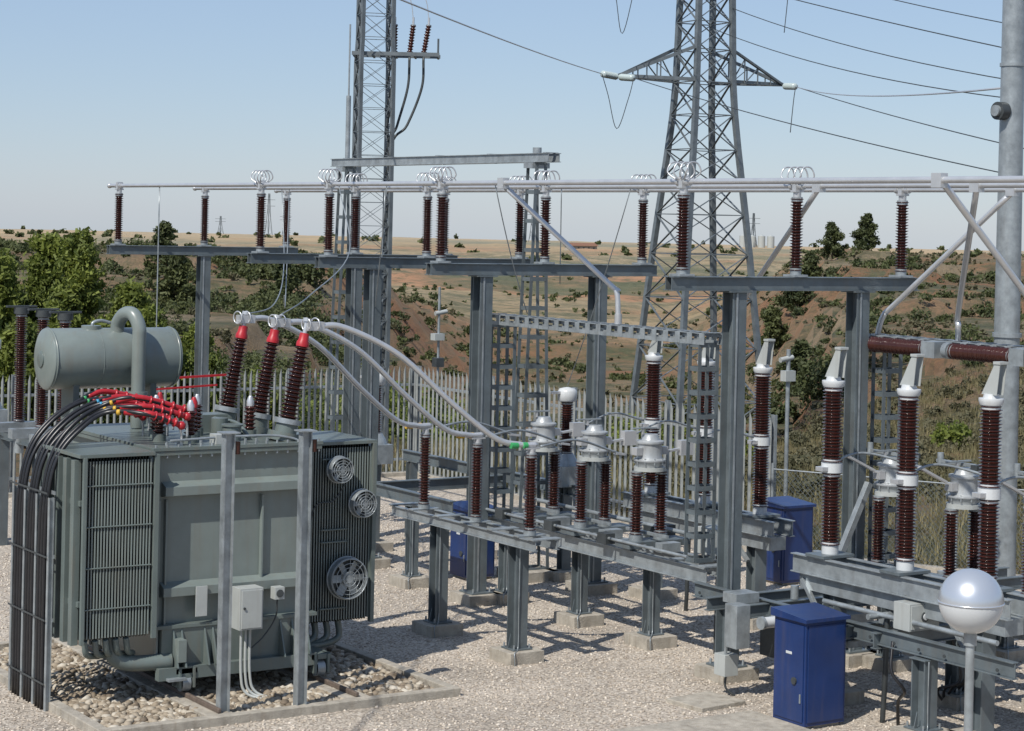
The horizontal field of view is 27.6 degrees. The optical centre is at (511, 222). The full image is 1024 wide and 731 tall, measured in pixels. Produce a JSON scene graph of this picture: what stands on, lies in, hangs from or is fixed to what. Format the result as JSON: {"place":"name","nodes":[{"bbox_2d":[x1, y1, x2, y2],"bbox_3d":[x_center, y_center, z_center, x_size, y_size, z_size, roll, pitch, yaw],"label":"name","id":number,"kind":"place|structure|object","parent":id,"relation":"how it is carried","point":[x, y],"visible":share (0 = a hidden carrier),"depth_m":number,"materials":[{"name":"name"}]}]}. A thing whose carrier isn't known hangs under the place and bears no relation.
{"place":"outdoors","nodes":[
{"label":"outdoors","id":0,"kind":"place"},
{"bbox_2d":[0,476,1023,730],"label":"gravel yard","id":1,"kind":"structure","parent":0,"point":[560,654],"depth_m":25.67,"materials":[{"name":"gravel"}]},
{"bbox_2d":[0,339,7,421],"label":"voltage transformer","id":2,"kind":"object","parent":1,"relation":"on","point":[3,415],"visible":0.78,"depth_m":34.41,"materials":[{"name":"metal"}]},
{"bbox_2d":[6,479,55,711],"bbox_3d":[-5.421,4.172,23.428,0.099,2.420,1.200,1,0,-33],"label":"cable ladder","id":3,"kind":"object","parent":1,"relation":"on","point":[48,620],"visible":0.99,"depth_m":23.27,"materials":[{"name":"metal"}]},
{"bbox_2d":[11,389,196,709],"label":"power cables","id":4,"kind":"object","parent":3,"relation":"attached to","point":[142,408],"visible":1,"depth_m":23.46,"materials":[{"name":"rubber"}]},
{"bbox_2d":[0,305,225,545],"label":"disconnector poles","id":5,"kind":"object","parent":1,"relation":"on","point":[19,431],"visible":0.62,"depth_m":33.55,"materials":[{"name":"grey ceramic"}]},
{"bbox_2d":[106,182,297,411],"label":"busbar support","id":6,"kind":"object","parent":1,"relation":"on","point":[203,251],"visible":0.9,"depth_m":40.51,"materials":[{"name":"metal"}]},
{"bbox_2d":[34,306,377,698],"bbox_3d":[-3.742,3.226,24.903,4.170,4.357,3.393,1,0,-33],"label":"power transformer","id":7,"kind":"object","parent":1,"relation":"on","point":[136,548],"visible":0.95,"depth_m":23.89,"materials":[{"name":"metal"}]},
{"bbox_2d":[0,365,415,497],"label":"palisade fence","id":8,"kind":"object","parent":1,"relation":"on","point":[411,384],"visible":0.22,"depth_m":43.30,"materials":[{"name":"metal"}]},
{"bbox_2d":[0,643,433,727],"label":"river stones","id":9,"kind":"object","parent":1,"relation":"on","point":[102,695],"visible":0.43,"depth_m":23.93,"materials":[{"name":"stone"}]},
{"bbox_2d":[216,431,240,711],"bbox_3d":[-3.120,3.860,22.712,0.270,3.145,0.220,1,0,-33],"label":"steel post","id":10,"kind":"object","parent":1,"relation":"on","point":[230,446],"visible":0.86,"depth_m":22.70,"materials":[{"name":"grey metal"}]},
{"bbox_2d":[0,630,460,730],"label":"transformer pit kerb","id":11,"kind":"structure","parent":1,"relation":"on","point":[210,713],"depth_m":23.39,"materials":[{"name":"concrete"}]},
{"bbox_2d":[293,429,317,705],"bbox_3d":[-2.319,3.877,23.112,0.270,3.145,0.220,1,0,-33],"label":"steel post","id":12,"kind":"object","parent":1,"relation":"on","point":[307,445],"visible":0.97,"depth_m":23.10,"materials":[{"name":"grey metal"}]},
{"bbox_2d":[246,180,458,435],"bbox_3d":[-2.705,2.416,35.480,4.000,6.150,0.560,1,0,-33],"label":"busbar support","id":13,"kind":"object","parent":1,"relation":"on","point":[352,357],"visible":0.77,"depth_m":35.39,"materials":[{"name":"metal"}]},
{"bbox_2d":[360,374,393,552],"bbox_3d":[-2.300,3.990,34.573,0.550,3.020,0.500,1,0,-33],"label":"lamp post","id":14,"kind":"object","parent":1,"relation":"on","point":[385,452],"visible":0.23,"depth_m":34.49,"materials":[{"name":"metal"}]},
{"bbox_2d":[388,505,428,589],"bbox_3d":[-1.497,4.886,31.296,0.500,1.265,0.532,1,0,-33],"label":"steel pedestal","id":15,"kind":"object","parent":1,"relation":"on","point":[411,577],"visible":0.84,"depth_m":31.24,"materials":[{"name":"metal"}]},
{"bbox_2d":[314,180,534,569],"bbox_3d":[-1.398,2.445,33.467,4.000,6.150,0.560,1,0,-33],"label":"busbar support","id":16,"kind":"object","parent":1,"relation":"on","point":[370,377],"visible":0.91,"depth_m":32.89,"materials":[{"name":"metal"}]},
{"bbox_2d":[156,186,1023,483],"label":"flexible droppers","id":17,"kind":"object","parent":16,"relation":"attached to","point":[526,312],"visible":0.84,"depth_m":29.09,"materials":[{"name":"metal"}]},
{"bbox_2d":[412,525,462,637],"bbox_3d":[-0.972,4.772,27.738,0.500,1.515,0.530,1,0,-33],"label":"steel pedestal","id":18,"kind":"object","parent":1,"relation":"on","point":[437,623],"visible":0.91,"depth_m":27.68,"materials":[{"name":"metal"}]},
{"bbox_2d":[325,24,560,582],"bbox_3d":[-1.308,1.006,34.698,0.700,9.030,7.000,1,0,-33],"label":"tall gantry","id":19,"kind":"object","parent":1,"relation":"on","point":[537,159],"visible":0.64,"depth_m":32.34,"materials":[{"name":"metal"}]},
{"bbox_2d":[450,500,498,579],"bbox_3d":[-0.609,4.923,32.167,0.570,1.170,0.570,1,0,-33],"label":"blue cabinet","id":20,"kind":"object","parent":1,"relation":"on","point":[458,554],"visible":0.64,"depth_m":32.03,"materials":[{"name":"metal"}]},
{"bbox_2d":[376,449,576,536],"bbox_3d":[-1.312,4.727,33.257,2.550,1.490,5.900,1,0,-33],"label":"busbar frame","id":21,"kind":"object","parent":1,"relation":"on","point":[407,489],"visible":0.38,"depth_m":33.06,"materials":[{"name":"paint"}]},
{"bbox_2d":[486,543,528,605],"bbox_3d":[-0.076,4.992,30.170,0.500,1.115,0.531,1,0,-33],"label":"steel pedestal","id":22,"kind":"object","parent":1,"relation":"on","point":[502,588],"visible":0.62,"depth_m":30.10,"materials":[{"name":"metal"}]},
{"bbox_2d":[489,546,543,665],"bbox_3d":[0.079,4.795,26.119,0.500,1.515,0.530,1,0,-33],"label":"steel pedestal","id":23,"kind":"object","parent":1,"relation":"on","point":[516,650],"visible":0.91,"depth_m":26.06,"materials":[{"name":"metal"}]},
{"bbox_2d":[389,427,560,551],"bbox_3d":[-0.528,3.407,27.100,0.420,1.235,3.570,1,0,-33],"label":"post insulator rack","id":24,"kind":"object","parent":23,"relation":"on","point":[528,538],"visible":1,"depth_m":26.94,"materials":[{"name":"metal"}]},
{"bbox_2d":[233,311,431,428],"bbox_3d":[-2.264,1.943,27.009,3.265,1.632,0.191,1,0,-45],"label":"aluminium conductor","id":25,"kind":"object","parent":24,"relation":"on","point":[246,319],"visible":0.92,"depth_m":27.01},
{"bbox_2d":[268,314,483,438],"bbox_3d":[-1.642,1.957,26.087,3.172,1.632,0.168,1,0,-36],"label":"aluminium conductor","id":26,"kind":"object","parent":24,"relation":"on","point":[283,322],"visible":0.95,"depth_m":26.08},
{"bbox_2d":[301,317,537,448],"bbox_3d":[-1.080,1.969,25.258,3.145,1.632,0.168,1,0,-27],"label":"aluminium conductor","id":27,"kind":"object","parent":24,"relation":"on","point":[316,326],"visible":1,"depth_m":25.21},
{"bbox_2d":[425,178,658,607],"bbox_3d":[0.453,2.486,30.616,4.000,6.150,0.560,1,0,-33],"label":"busbar support","id":28,"kind":"object","parent":1,"relation":"on","point":[475,593],"visible":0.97,"depth_m":30.10,"materials":[{"name":"metal"}]},
{"bbox_2d":[274,174,1023,193],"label":"busbar","id":29,"kind":"object","parent":28,"relation":"on","point":[894,190],"visible":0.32,"depth_m":30.85,"materials":[{"name":"metal"}]},
{"bbox_2d":[875,188,1019,334],"bbox_3d":[5.412,0.524,26.064,0.116,2.011,2.176,1,0,-40],"label":"dropper pipe","id":30,"kind":"object","parent":29,"relation":"hanging from","point":[1009,194],"visible":0.91,"depth_m":26.08,"materials":[{"name":"metal"}]},
{"bbox_2d":[546,387,577,582],"bbox_3d":[0.805,4.059,32.178,0.550,3.020,0.500,1,0,-33],"label":"voltage transformer","id":31,"kind":"object","parent":1,"relation":"on","point":[567,397],"visible":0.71,"depth_m":32.09,"materials":[{"name":"metal"}]},
{"bbox_2d":[554,551,603,628],"bbox_3d":[0.936,5.014,28.610,0.500,1.115,0.531,1,0,-33],"label":"steel pedestal","id":32,"kind":"object","parent":1,"relation":"on","point":[580,614],"visible":0.85,"depth_m":28.55,"materials":[{"name":"metal"}]},
{"bbox_2d":[414,366,776,550],"bbox_3d":[1.108,4.349,40.010,0.250,2.392,11.900,1,0,-33],"label":"palisade fence","id":33,"kind":"object","parent":1,"relation":"on","point":[668,415],"visible":0.34,"depth_m":38.89,"materials":[{"name":"metal"}]},
{"bbox_2d":[485,410,741,653],"bbox_3d":[1.285,4.109,28.407,1.352,2.840,5.490,1,0,-33],"label":"disconnector frame","id":34,"kind":"object","parent":1,"relation":"on","point":[657,549],"visible":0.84,"depth_m":28.04,"materials":[{"name":"metal"}]},
{"bbox_2d":[488,313,721,562],"bbox_3d":[1.127,2.751,28.375,0.335,3.050,5.100,1,0,-33],"label":"lattice portal","id":35,"kind":"object","parent":34,"relation":"on","point":[699,341],"visible":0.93,"depth_m":26.79,"materials":[{"name":"paint"}]},
{"bbox_2d":[624,569,676,650],"bbox_3d":[1.829,5.034,27.235,0.500,1.115,0.531,1,0,-33],"label":"steel pedestal","id":36,"kind":"object","parent":1,"relation":"on","point":[650,636],"visible":0.89,"depth_m":27.17,"materials":[{"name":"metal"}]},
{"bbox_2d":[666,691,745,712],"bbox_3d":[2.234,5.535,24.006,0.700,0.070,0.600,1,0,-39],"label":"concrete cover","id":37,"kind":"object","parent":1,"relation":"on","point":[702,702],"visible":1,"depth_m":23.92,"materials":[{"name":"concrete"}]},
{"bbox_2d":[621,333,794,629],"bbox_3d":[2.753,3.601,29.770,0.544,4.020,3.450,1,0,-33],"label":"circuit breaker","id":38,"kind":"object","parent":1,"relation":"on","point":[762,527],"visible":0.62,"depth_m":28.82,"materials":[{"name":"metal"}]},
{"bbox_2d":[779,349,795,495],"bbox_3d":[5.170,4.265,39.476,0.328,3.700,0.160,1,0,-33],"label":"camera mast","id":39,"kind":"object","parent":1,"relation":"on","point":[787,375],"visible":0.87,"depth_m":39.47,"materials":[{"name":"metal"}]},
{"bbox_2d":[663,176,919,684],"bbox_3d":[3.502,2.553,25.919,4.000,6.150,0.560,1,0,-33],"label":"busbar support","id":40,"kind":"object","parent":1,"relation":"on","point":[735,290],"visible":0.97,"depth_m":25.45,"materials":[{"name":"metal"}]},
{"bbox_2d":[107,161,1023,187],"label":"busbar","id":41,"kind":"object","parent":40,"relation":"on","point":[689,181],"visible":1,"depth_m":26.01,"materials":[{"name":"metal"}]},
{"bbox_2d":[497,178,620,313],"bbox_3d":[0.628,0.341,28.127,1.738,1.854,0.170,1,0,12],"label":"dropper pipe","id":42,"kind":"object","parent":41,"relation":"hanging from","point":[558,236],"visible":1,"depth_m":28.12,"materials":[{"name":"metal"}]},
{"bbox_2d":[931,173,1023,296],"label":"dropper pipe","id":43,"kind":"object","parent":41,"relation":"attached to","point":[936,180],"visible":1,"depth_m":21.60,"materials":[{"name":"metal"}]},
{"bbox_2d":[193,166,1023,190],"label":"busbar","id":44,"kind":"object","parent":40,"relation":"on","point":[833,186],"visible":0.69,"depth_m":28.57,"materials":[{"name":"metal"}]},
{"bbox_2d":[747,184,825,298],"bbox_3d":[3.415,0.629,27.427,0.147,2.308,3.935,1,0,-10],"label":"dropper pipe","id":45,"kind":"object","parent":44,"relation":"attached to","point":[816,189],"visible":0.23,"depth_m":26.78,"materials":[{"name":"metal"}]},
{"bbox_2d":[955,183,983,341],"bbox_3d":[5.326,0.522,24.475,0.166,2.009,2.437,1,0,7],"label":"dropper pipe","id":46,"kind":"object","parent":44,"relation":"hanging from","point":[975,188],"visible":0.92,"depth_m":24.52,"materials":[{"name":"metal"}]},
{"bbox_2d":[766,496,816,585],"bbox_3d":[4.248,4.965,32.400,0.670,1.300,0.670,1,0,-33],"label":"blue cabinet","id":47,"kind":"object","parent":1,"relation":"on","point":[779,565],"visible":0.58,"depth_m":32.14,"materials":[{"name":"metal"}]},
{"bbox_2d":[771,602,850,728],"bbox_3d":[3.311,4.949,23.176,0.650,1.290,0.600,1,0,-33],"label":"blue cabinet","id":48,"kind":"object","parent":1,"relation":"on","point":[809,665],"visible":0.96,"depth_m":22.97,"materials":[{"name":"metal"}]},
{"bbox_2d":[692,566,1023,725],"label":"breaker drive frame","id":49,"kind":"object","parent":1,"relation":"on","point":[913,630],"visible":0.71,"depth_m":23.76,"materials":[{"name":"paint"}]},
{"bbox_2d":[839,442,1023,615],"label":"current transformer frame","id":50,"kind":"object","parent":49,"relation":"on","point":[961,486],"visible":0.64,"depth_m":25.17,"materials":[{"name":"paint"}]},
{"bbox_2d":[862,607,911,673],"bbox_3d":[4.759,5.098,26.157,0.500,1.115,0.531,1,0,-33],"label":"steel pedestal","id":51,"kind":"object","parent":1,"relation":"on","point":[901,662],"visible":0.28,"depth_m":26.04,"materials":[{"name":"concrete"}]},
{"bbox_2d":[771,463,1023,575],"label":"chain link fence","id":52,"kind":"object","parent":1,"relation":"on","point":[933,568],"visible":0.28,"depth_m":33.68,"materials":[{"name":"metal"}]},
{"bbox_2d":[790,347,1023,730],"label":"circuit breaker","id":53,"kind":"object","parent":1,"relation":"on","point":[830,571],"visible":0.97,"depth_m":23.22,"materials":[{"name":"metal"}]},
{"bbox_2d":[890,656,951,730],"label":"steel pedestal","id":54,"kind":"object","parent":1,"relation":"on","point":[924,688],"visible":1,"depth_m":22.34,"materials":[{"name":"metal"}]},
{"bbox_2d":[862,334,1023,655],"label":"lattice portal","id":55,"kind":"object","parent":1,"relation":"on","point":[965,350],"visible":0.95,"depth_m":26.39,"materials":[{"name":"paint"}]},
{"bbox_2d":[937,640,964,710],"bbox_3d":[5.194,5.183,24.235,0.500,0.965,0.530,1,0,-33],"label":"steel pedestal","id":56,"kind":"object","parent":1,"relation":"on","point":[953,700],"visible":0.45,"depth_m":24.11,"materials":[{"name":"concrete"}]},
{"bbox_2d":[937,568,1004,730],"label":"street lamp","id":57,"kind":"object","parent":1,"relation":"on","point":[971,603],"visible":1,"depth_m":12.70,"materials":[{"name":"metal"}]},
{"bbox_2d":[990,0,1023,576],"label":"tubular steel pole","id":58,"kind":"object","parent":1,"relation":"on","point":[1007,111],"visible":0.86,"depth_m":29.86,"materials":[{"name":"metal"}]},
{"bbox_2d":[996,635,1023,661],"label":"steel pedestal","id":59,"kind":"object","parent":1,"relation":"on","point":[1007,648],"visible":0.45,"depth_m":26.74,"materials":[{"name":"concrete"}]},
{"bbox_2d":[1021,698,1023,711],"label":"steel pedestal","id":60,"kind":"object","parent":1,"relation":"on","point":[1022,705],"visible":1,"depth_m":23.96,"materials":[{"name":"concrete"}]},
{"bbox_2d":[0,229,1023,573],"bbox_3d":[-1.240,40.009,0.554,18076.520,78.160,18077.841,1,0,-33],"label":"terrain","id":61,"kind":"structure","parent":0,"point":[630,303],"depth_m":281.86,"materials":[{"name":"soil"}]},
{"bbox_2d":[0,247,26,316],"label":"tree","id":62,"kind":"object","parent":61,"relation":"on","point":[12,260],"depth_m":56.88,"materials":[{"name":"green plant"}]},
{"bbox_2d":[0,305,26,403],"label":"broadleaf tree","id":63,"kind":"object","parent":61,"relation":"on","point":[3,374],"visible":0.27,"depth_m":49.65,"materials":[{"name":"green plant"}]},
{"bbox_2d":[0,253,27,344],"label":"tree","id":64,"kind":"object","parent":61,"relation":"on","point":[7,297],"visible":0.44,"depth_m":53.76,"materials":[{"name":"green plant"}]},
{"bbox_2d":[0,316,53,420],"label":"broadleaf tree","id":65,"kind":"object","parent":61,"relation":"on","point":[8,336],"visible":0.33,"depth_m":49.68,"materials":[{"name":"green plant"}]},
{"bbox_2d":[10,231,69,418],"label":"broadleaf tree","id":66,"kind":"object","parent":61,"relation":"on","point":[42,278],"visible":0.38,"depth_m":54.78,"materials":[{"name":"green plant"}]},
{"bbox_2d":[30,226,118,415],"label":"broadleaf tree","id":67,"kind":"object","parent":61,"relation":"on","point":[84,290],"visible":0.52,"depth_m":52.73,"materials":[{"name":"green plant"}]},
{"bbox_2d":[45,323,125,426],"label":"pine tree","id":68,"kind":"object","parent":61,"relation":"on","point":[104,416],"visible":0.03,"depth_m":50.79,"materials":[{"name":"green plant"}]},
{"bbox_2d":[102,276,151,422],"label":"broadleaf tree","id":69,"kind":"object","parent":61,"relation":"on","point":[130,293],"visible":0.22,"depth_m":55.79,"materials":[{"name":"green plant"}]},
{"bbox_2d":[122,304,188,422],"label":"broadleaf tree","id":70,"kind":"object","parent":61,"relation":"on","point":[148,313],"visible":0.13,"depth_m":53.77,"materials":[{"name":"green plant"}]},
{"bbox_2d":[142,220,191,278],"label":"pine tree","id":71,"kind":"object","parent":61,"relation":"on","point":[166,232],"visible":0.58,"depth_m":179.59,"materials":[{"name":"green plant"}]},
{"bbox_2d":[153,255,195,305],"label":"pine tree","id":72,"kind":"object","parent":61,"relation":"on","point":[175,286],"visible":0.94,"depth_m":149.61,"materials":[{"name":"green plant"}]},
{"bbox_2d":[168,347,219,411],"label":"pine tree","id":73,"kind":"object","parent":61,"relation":"on","point":[188,364],"visible":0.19,"depth_m":54.71,"materials":[{"name":"green plant"}]},
{"bbox_2d":[179,322,226,404],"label":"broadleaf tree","id":74,"kind":"object","parent":61,"relation":"on","point":[188,340],"visible":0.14,"depth_m":59.90,"materials":[{"name":"green plant"}]},
{"bbox_2d":[0,237,417,428],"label":"hill shrubs","id":75,"kind":"object","parent":61,"relation":"on","point":[180,326],"visible":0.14,"depth_m":166.06,"materials":[{"name":"green plant"}]},
{"bbox_2d":[215,216,225,233],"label":"distant pylon","id":76,"kind":"object","parent":61,"relation":"on","point":[220,221],"visible":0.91,"depth_m":2299.70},
{"bbox_2d":[236,364,283,429],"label":"pine tree","id":77,"kind":"object","parent":61,"relation":"on","point":[254,371],"visible":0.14,"depth_m":61.79,"materials":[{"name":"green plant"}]},
{"bbox_2d":[264,193,271,234],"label":"distant pylon","id":78,"kind":"object","parent":61,"relation":"on","point":[268,218],"visible":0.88,"depth_m":1899.65,"materials":[{"name":"metal"}]},
{"bbox_2d":[258,264,303,295],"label":"pine tree","id":79,"kind":"object","parent":61,"relation":"on","point":[293,281],"visible":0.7,"depth_m":164.59,"materials":[{"name":"green plant"}]},
{"bbox_2d":[250,252,329,290],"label":"bush","id":80,"kind":"object","parent":61,"relation":"on","point":[311,273],"visible":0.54,"depth_m":180.03,"materials":[{"name":"green plant"}]},
{"bbox_2d":[281,371,467,449],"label":"green thicket","id":81,"kind":"object","parent":61,"relation":"on","point":[390,420],"visible":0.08,"depth_m":72.67,"materials":[{"name":"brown plant"}]},
{"bbox_2d":[350,0,439,437],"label":"cable riser tower","id":82,"kind":"structure","parent":61,"relation":"on","point":[359,53],"depth_m":54.76,"materials":[{"name":"grey metal"}]},
{"bbox_2d":[431,287,447,443],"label":"camera mast","id":83,"kind":"object","parent":61,"relation":"on","point":[438,362],"visible":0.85,"depth_m":46.97,"materials":[{"name":"metal"}]},
{"bbox_2d":[223,286,696,435],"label":"valley shrubs","id":84,"kind":"object","parent":61,"relation":"on","point":[297,295],"visible":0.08,"depth_m":130.27,"materials":[{"name":"green plant"}]},
{"bbox_2d":[0,236,1023,442],"bbox_3d":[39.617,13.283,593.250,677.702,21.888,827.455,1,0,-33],"label":"shrubs","id":85,"kind":"object","parent":61,"relation":"on","point":[818,350],"visible":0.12,"depth_m":196.88,"materials":[{"name":"green plant"}]},
{"bbox_2d":[3,226,1023,261],"bbox_3d":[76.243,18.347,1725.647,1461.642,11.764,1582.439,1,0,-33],"label":"distant trees","id":86,"kind":"object","parent":61,"relation":"on","point":[625,250],"visible":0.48,"depth_m":1478.37,"materials":[{"name":"green plant"}]},
{"bbox_2d":[16,241,1023,505],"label":"dry scrub","id":87,"kind":"object","parent":61,"relation":"on","point":[796,439],"visible":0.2,"depth_m":87.60,"materials":[{"name":"plant"}]},
{"bbox_2d":[527,214,535,241],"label":"distant pylon","id":88,"kind":"object","parent":61,"relation":"on","point":[530,230],"visible":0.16,"depth_m":1899.82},
{"bbox_2d":[563,243,597,249],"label":"farm house","id":89,"kind":"structure","parent":61,"relation":"on","point":[584,245],"depth_m":1347.38,"materials":[{"name":"concrete"}]},
{"bbox_2d":[530,408,754,458],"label":"green thicket","id":90,"kind":"object","parent":61,"relation":"on","point":[662,433],"visible":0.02,"depth_m":75.24,"materials":[{"name":"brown plant"}]},
{"bbox_2d":[661,394,692,428],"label":"pine tree","id":91,"kind":"object","parent":61,"relation":"on","point":[674,410],"visible":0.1,"depth_m":129.68,"materials":[{"name":"green plant"}]},
{"bbox_2d":[618,0,783,455],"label":"transmission tower","id":92,"kind":"structure","parent":61,"relation":"on","point":[733,83],"depth_m":89.63,"materials":[{"name":"metal"}]},
{"bbox_2d":[401,0,1023,172],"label":"overhead lines","id":93,"kind":"object","parent":92,"relation":"hanging from","point":[632,78],"visible":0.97,"depth_m":69.82,"materials":[{"name":"grey metal"}]},
{"bbox_2d":[382,363,1023,573],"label":"dry grass","id":94,"kind":"structure","parent":61,"relation":"on","point":[941,507],"depth_m":46.72,"materials":[{"name":"plant"}]},
{"bbox_2d":[750,213,759,246],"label":"distant pylon","id":95,"kind":"object","parent":61,"relation":"on","point":[753,218],"visible":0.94,"depth_m":1799.89,"materials":[{"name":"metal"}]},
{"bbox_2d":[739,234,774,247],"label":"grain silos","id":96,"kind":"object","parent":61,"relation":"on","point":[761,241],"visible":0.84,"depth_m":1797.22,"materials":[{"name":"metal"}]},
{"bbox_2d":[751,305,792,350],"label":"pine tree","id":97,"kind":"object","parent":61,"relation":"on","point":[776,329],"visible":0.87,"depth_m":189.46,"materials":[{"name":"green plant"}]},
{"bbox_2d":[777,339,812,382],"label":"pine tree","id":98,"kind":"object","parent":61,"relation":"on","point":[800,349],"visible":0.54,"depth_m":149.58,"materials":[{"name":"green plant"}]},
{"bbox_2d":[776,273,815,309],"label":"pine tree","id":99,"kind":"object","parent":61,"relation":"on","point":[790,299],"visible":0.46,"depth_m":209.40,"materials":[{"name":"green plant"}]},
{"bbox_2d":[800,250,824,276],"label":"pine tree","id":100,"kind":"object","parent":61,"relation":"on","point":[810,261],"visible":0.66,"depth_m":229.30,"materials":[{"name":"green plant"}]},
{"bbox_2d":[768,355,869,423],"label":"bush","id":101,"kind":"object","parent":61,"relation":"on","point":[807,381],"visible":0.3,"depth_m":104.76,"materials":[{"name":"green plant"}]},
{"bbox_2d":[816,220,849,260],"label":"pine tree","id":102,"kind":"object","parent":61,"relation":"on","point":[833,235],"visible":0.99,"depth_m":259.57,"materials":[{"name":"green plant"}]},
{"bbox_2d":[849,213,880,247],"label":"pine tree","id":103,"kind":"object","parent":61,"relation":"on","point":[866,229],"visible":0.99,"depth_m":269.38,"materials":[{"name":"green plant"}]},
{"bbox_2d":[929,419,971,449],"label":"bush","id":104,"kind":"object","parent":61,"relation":"on","point":[954,431],"visible":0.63,"depth_m":59.83,"materials":[{"name":"green plant"}]},
{"bbox_2d":[0,0,1023,250],"label":"sky","id":105,"kind":"structure","parent":0,"point":[94,94],"materials":[{"name":"blue"}]},
{"bbox_2d":[609,710,813,730],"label":"concrete path","id":106,"kind":"structure","parent":0,"point":[751,720],"depth_m":22.81,"materials":[{"name":"concrete"}]}
]}

